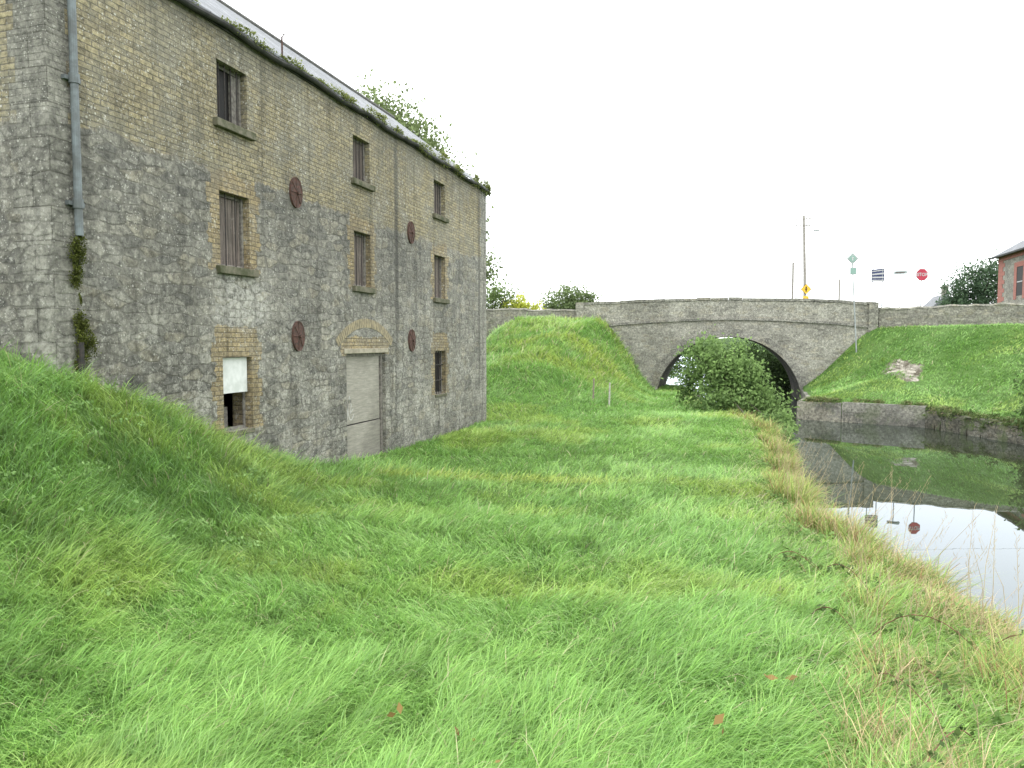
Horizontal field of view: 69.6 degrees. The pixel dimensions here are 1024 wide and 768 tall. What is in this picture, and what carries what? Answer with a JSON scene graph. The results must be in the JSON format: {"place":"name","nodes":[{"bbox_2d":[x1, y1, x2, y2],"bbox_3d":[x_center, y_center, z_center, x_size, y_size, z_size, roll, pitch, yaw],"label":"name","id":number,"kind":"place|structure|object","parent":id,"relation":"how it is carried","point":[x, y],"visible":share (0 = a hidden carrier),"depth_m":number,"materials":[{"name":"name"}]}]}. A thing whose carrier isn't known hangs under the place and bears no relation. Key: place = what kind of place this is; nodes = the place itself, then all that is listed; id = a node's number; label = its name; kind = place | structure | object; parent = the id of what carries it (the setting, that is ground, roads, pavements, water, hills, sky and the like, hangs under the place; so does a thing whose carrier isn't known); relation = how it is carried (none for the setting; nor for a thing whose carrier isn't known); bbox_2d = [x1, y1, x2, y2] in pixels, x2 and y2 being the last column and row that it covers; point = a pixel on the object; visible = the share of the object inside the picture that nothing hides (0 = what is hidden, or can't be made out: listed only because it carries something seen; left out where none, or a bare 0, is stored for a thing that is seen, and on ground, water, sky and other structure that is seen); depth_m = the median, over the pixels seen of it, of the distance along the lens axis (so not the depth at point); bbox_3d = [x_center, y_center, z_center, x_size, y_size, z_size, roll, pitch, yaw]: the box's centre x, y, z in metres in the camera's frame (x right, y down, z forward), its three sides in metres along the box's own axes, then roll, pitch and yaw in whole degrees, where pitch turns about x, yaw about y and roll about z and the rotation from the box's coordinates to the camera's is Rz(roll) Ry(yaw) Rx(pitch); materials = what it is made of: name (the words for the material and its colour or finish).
{"place":"outdoors","nodes":[
{"label":"outdoors","id":0,"kind":"place"},
{"bbox_2d":[0,312,1023,767],"bbox_3d":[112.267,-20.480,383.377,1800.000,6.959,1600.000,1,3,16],"label":"ground","id":1,"kind":"structure","parent":0,"point":[910,337],"depth_m":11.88,"materials":[{"name":"green plant"}]},
{"bbox_2d":[0,365,360,598],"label":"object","id":2,"kind":"object","parent":1,"relation":"on","point":[272,562],"visible":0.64,"depth_m":8.06,"materials":[{"name":"green plant"}]},
{"bbox_2d":[0,0,490,464],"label":"stone warehouse","id":3,"kind":"structure","parent":1,"relation":"on","point":[283,254],"depth_m":12.47,"materials":[{"name":"grey stone"}]},
{"bbox_2d":[66,231,101,376],"bbox_3d":[-5.488,-0.897,9.468,0.145,2.133,0.463,1,3,16],"label":"wall moss","id":4,"kind":"object","parent":3,"relation":"attached to","point":[81,326],"depth_m":9.38,"materials":[{"name":"green plant"}]},
{"bbox_2d":[213,62,256,140],"bbox_3d":[-4.724,-4.737,12.324,0.315,1.094,1.025,1,3,16],"label":"window","id":5,"kind":"structure","parent":3,"relation":"in","point":[228,118],"depth_m":12.43,"materials":[{"name":"wood"}]},
{"bbox_2d":[216,193,258,277],"bbox_3d":[-4.726,-2.511,12.449,0.311,1.354,1.028,1,3,16],"label":"window","id":6,"kind":"structure","parent":3,"relation":"in","point":[230,208],"depth_m":12.54,"materials":[{"name":"wood"}]},
{"bbox_2d":[223,357,254,436],"bbox_3d":[-4.875,0.202,12.637,0.503,1.331,0.824,1,3,16],"label":"window","id":7,"kind":"structure","parent":3,"relation":"in","point":[234,368],"depth_m":12.66,"materials":[{"name":"wood"}]},
{"bbox_2d":[193,0,490,196],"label":"gutter weeds","id":8,"kind":"object","parent":3,"relation":"attached to","point":[344,95],"visible":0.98,"depth_m":16.71,"materials":[{"name":"green plant"}]},
{"bbox_2d":[351,138,375,191],"bbox_3d":[-3.456,-4.982,16.656,0.314,1.094,1.023,1,3,16],"label":"window","id":9,"kind":"structure","parent":3,"relation":"in","point":[358,179],"depth_m":16.74,"materials":[{"name":"wood"}]},
{"bbox_2d":[352,232,376,293],"bbox_3d":[-3.458,-2.756,16.782,0.310,1.353,1.029,1,3,16],"label":"window","id":10,"kind":"structure","parent":3,"relation":"in","point":[359,240],"depth_m":16.90,"materials":[{"name":"wood"}]},
{"bbox_2d":[343,348,387,459],"bbox_3d":[-3.427,0.494,17.118,0.203,2.646,2.172,1,3,16],"label":"door","id":11,"kind":"structure","parent":3,"relation":"in","point":[363,365],"depth_m":17.19,"materials":[{"name":"grey wood"}]},
{"bbox_2d":[433,182,448,222],"bbox_3d":[-2.137,-5.238,21.160,0.313,1.092,1.086,1,3,16],"label":"window","id":12,"kind":"structure","parent":3,"relation":"in","point":[437,188],"depth_m":21.24,"materials":[{"name":"wood"}]},
{"bbox_2d":[435,351,446,397],"bbox_3d":[-2.169,-0.295,21.436,0.254,1.333,0.887,1,3,16],"label":"window","id":13,"kind":"structure","parent":3,"relation":"in","point":[438,354],"depth_m":21.62,"materials":[{"name":"glass"}]},
{"bbox_2d":[433,256,449,303],"bbox_3d":[-2.137,-3.012,21.288,0.311,1.352,1.084,1,3,16],"label":"window","id":14,"kind":"structure","parent":3,"relation":"in","point":[437,298],"depth_m":21.43,"materials":[{"name":"wood"}]},
{"bbox_2d":[353,69,506,299],"bbox_3d":[-5.060,-9.118,40.198,10.589,16.271,7.007,1,3,16],"label":"tree","id":15,"kind":"object","parent":1,"relation":"on","point":[415,126],"visible":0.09,"depth_m":39.27,"materials":[{"name":"green plant"}]},
{"bbox_2d":[486,271,521,308],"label":"tree","id":16,"kind":"object","parent":1,"relation":"on","point":[492,300],"visible":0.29,"depth_m":58.60,"materials":[{"name":"green plant"}]},
{"bbox_2d":[496,292,544,309],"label":"yellow bush","id":17,"kind":"object","parent":1,"relation":"on","point":[527,305],"visible":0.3,"depth_m":59.60,"materials":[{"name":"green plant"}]},
{"bbox_2d":[486,308,575,338],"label":"boundary wall","id":18,"kind":"structure","parent":1,"relation":"on","point":[495,318],"depth_m":47.30,"materials":[{"name":"grey stone"}]},
{"bbox_2d":[534,279,603,309],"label":"tree","id":19,"kind":"object","parent":1,"relation":"on","point":[571,300],"visible":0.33,"depth_m":68.22,"materials":[{"name":"green plant"}]},
{"bbox_2d":[387,674,797,762],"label":"fallen leaves","id":20,"kind":"object","parent":1,"relation":"on","point":[718,719],"visible":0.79,"depth_m":3.62,"materials":[{"name":"orange plant"}]},
{"bbox_2d":[592,378,594,400],"bbox_3d":[3.229,0.329,29.231,0.099,1.101,0.072,1,3,16],"label":"timber post","id":21,"kind":"object","parent":1,"relation":"on","point":[593,388],"visible":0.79,"depth_m":29.19,"materials":[{"name":"grey wood"}]},
{"bbox_2d":[608,382,610,404],"bbox_3d":[3.748,0.517,28.360,0.082,1.151,0.071,0,3,-6],"label":"timber post","id":22,"kind":"object","parent":1,"relation":"on","point":[609,393],"visible":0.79,"depth_m":28.32,"materials":[{"name":"grey wood"}]},
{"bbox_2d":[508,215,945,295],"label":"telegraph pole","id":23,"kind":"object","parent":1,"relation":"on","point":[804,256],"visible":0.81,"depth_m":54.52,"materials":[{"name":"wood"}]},
{"bbox_2d":[576,297,878,399],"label":"stone canal bridge","id":24,"kind":"structure","parent":1,"relation":"on","point":[804,341],"depth_m":43.84,"materials":[{"name":"grey stone"}]},
{"bbox_2d":[660,318,800,452],"bbox_3d":[9.025,0.009,27.433,4.903,5.119,11.754,-1,3,-11],"label":"canal shrub","id":25,"kind":"object","parent":1,"relation":"on","point":[723,374],"visible":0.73,"depth_m":29.05,"materials":[{"name":"green plant"}]},
{"bbox_2d":[725,340,790,392],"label":"bank shrub","id":26,"kind":"object","parent":1,"relation":"on","point":[777,369],"visible":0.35,"depth_m":54.19,"materials":[{"name":"green plant"}]},
{"bbox_2d":[791,262,793,298],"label":"telegraph pole","id":27,"kind":"object","parent":1,"relation":"on","point":[792,293],"visible":0.34,"depth_m":69.46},
{"bbox_2d":[801,284,810,298],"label":"warning sign","id":28,"kind":"object","parent":1,"relation":"on","point":[805,288],"visible":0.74,"depth_m":50.65,"materials":[{"name":"metal"}]},
{"bbox_2d":[796,389,840,421],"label":"canal wall","id":29,"kind":"structure","parent":1,"relation":"on","point":[822,411],"depth_m":33.90,"materials":[{"name":"stone"}]},
{"bbox_2d":[838,279,839,299],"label":"telegraph pole","id":30,"kind":"object","parent":1,"relation":"on","point":[839,290],"visible":0.34,"depth_m":59.60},
{"bbox_2d":[847,253,858,351],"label":"marker sign","id":31,"kind":"object","parent":1,"relation":"on","point":[852,258],"visible":0.91,"depth_m":41.09,"materials":[{"name":"metal"}]},
{"bbox_2d":[698,402,1023,767],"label":"bank reeds","id":32,"kind":"object","parent":1,"relation":"on","point":[812,517],"visible":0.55,"depth_m":5.91,"materials":[{"name":"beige plant"}]},
{"bbox_2d":[704,452,1020,767],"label":"bank weeds","id":33,"kind":"object","parent":1,"relation":"on","point":[997,718],"visible":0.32,"depth_m":7.07,"materials":[{"name":"green plant"}]},
{"bbox_2d":[871,268,884,306],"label":"notice sign","id":34,"kind":"object","parent":1,"relation":"on","point":[877,275],"visible":0.84,"depth_m":46.15,"materials":[{"name":"metal"}]},
{"bbox_2d":[842,402,925,427],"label":"canal wall","id":35,"kind":"structure","parent":1,"relation":"on","point":[886,414],"depth_m":32.13,"materials":[{"name":"stone"}]},
{"bbox_2d":[768,546,1022,767],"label":"bramble","id":36,"kind":"object","parent":1,"relation":"on","point":[955,735],"depth_m":4.41,"materials":[{"name":"green plant"}]},
{"bbox_2d":[772,427,1023,767],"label":"seed stalks","id":37,"kind":"object","parent":1,"relation":"on","point":[891,518],"visible":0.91,"depth_m":5.47,"materials":[{"name":"plant"}]},
{"bbox_2d":[894,271,906,306],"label":"finger sign","id":38,"kind":"object","parent":1,"relation":"on","point":[900,272],"visible":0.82,"depth_m":46.66,"materials":[{"name":"metal"}]},
{"bbox_2d":[887,359,918,380],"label":"exposed rubble stones","id":39,"kind":"object","parent":1,"relation":"on","point":[908,371],"visible":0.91,"depth_m":35.63,"materials":[{"name":"grey stone"}]},
{"bbox_2d":[916,269,927,305],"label":"stop sign","id":40,"kind":"object","parent":1,"relation":"on","point":[921,275],"visible":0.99,"depth_m":43.64,"materials":[{"name":"metal"}]},
{"bbox_2d":[924,285,949,306],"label":"cottage","id":41,"kind":"structure","parent":1,"relation":"on","point":[931,302],"depth_m":99.48,"materials":[{"name":"grey stone"}]},
{"bbox_2d":[878,302,1023,327],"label":"boundary wall","id":42,"kind":"structure","parent":1,"relation":"on","point":[1004,313],"depth_m":40.74,"materials":[{"name":"grey stone"}]},
{"bbox_2d":[935,249,998,305],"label":"tree","id":43,"kind":"object","parent":1,"relation":"on","point":[980,286],"visible":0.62,"depth_m":88.49,"materials":[{"name":"green plant"}]},
{"bbox_2d":[921,407,1023,433],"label":"quay overgrowth","id":44,"kind":"object","parent":1,"relation":"on","point":[955,410],"visible":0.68,"depth_m":27.98,"materials":[{"name":"green plant"}]},
{"bbox_2d":[925,410,1023,444],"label":"canal wall","id":45,"kind":"structure","parent":1,"relation":"on","point":[959,425],"depth_m":28.29,"materials":[{"name":"grey stone"}]},
{"bbox_2d":[798,393,1023,427],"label":"quay fringe","id":46,"kind":"object","parent":45,"relation":"on","point":[944,408],"visible":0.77,"depth_m":31.05,"materials":[{"name":"green plant"}]},
{"bbox_2d":[1004,362,1023,438],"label":"canal shrub","id":47,"kind":"object","parent":45,"relation":"on","point":[1022,407],"visible":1,"depth_m":25.90,"materials":[{"name":"green plant"}]},
{"bbox_2d":[988,240,1023,302],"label":"brick house","id":48,"kind":"structure","parent":1,"relation":"on","point":[1011,276],"depth_m":62.98,"materials":[{"name":"stone"}]},
{"bbox_2d":[1013,260,1023,299],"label":"window","id":49,"kind":"structure","parent":48,"relation":"in","point":[1018,287],"depth_m":61.38,"materials":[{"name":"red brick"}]},
{"bbox_2d":[222,0,1023,337],"label":"sky","id":50,"kind":"structure","parent":0,"point":[579,117],"materials":[{"name":"white"}]},
{"bbox_2d":[666,355,1023,635],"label":"water","id":51,"kind":"structure","parent":0,"point":[966,473],"depth_m":18.17,"materials":[{"name":"grey liquid"}]}
]}

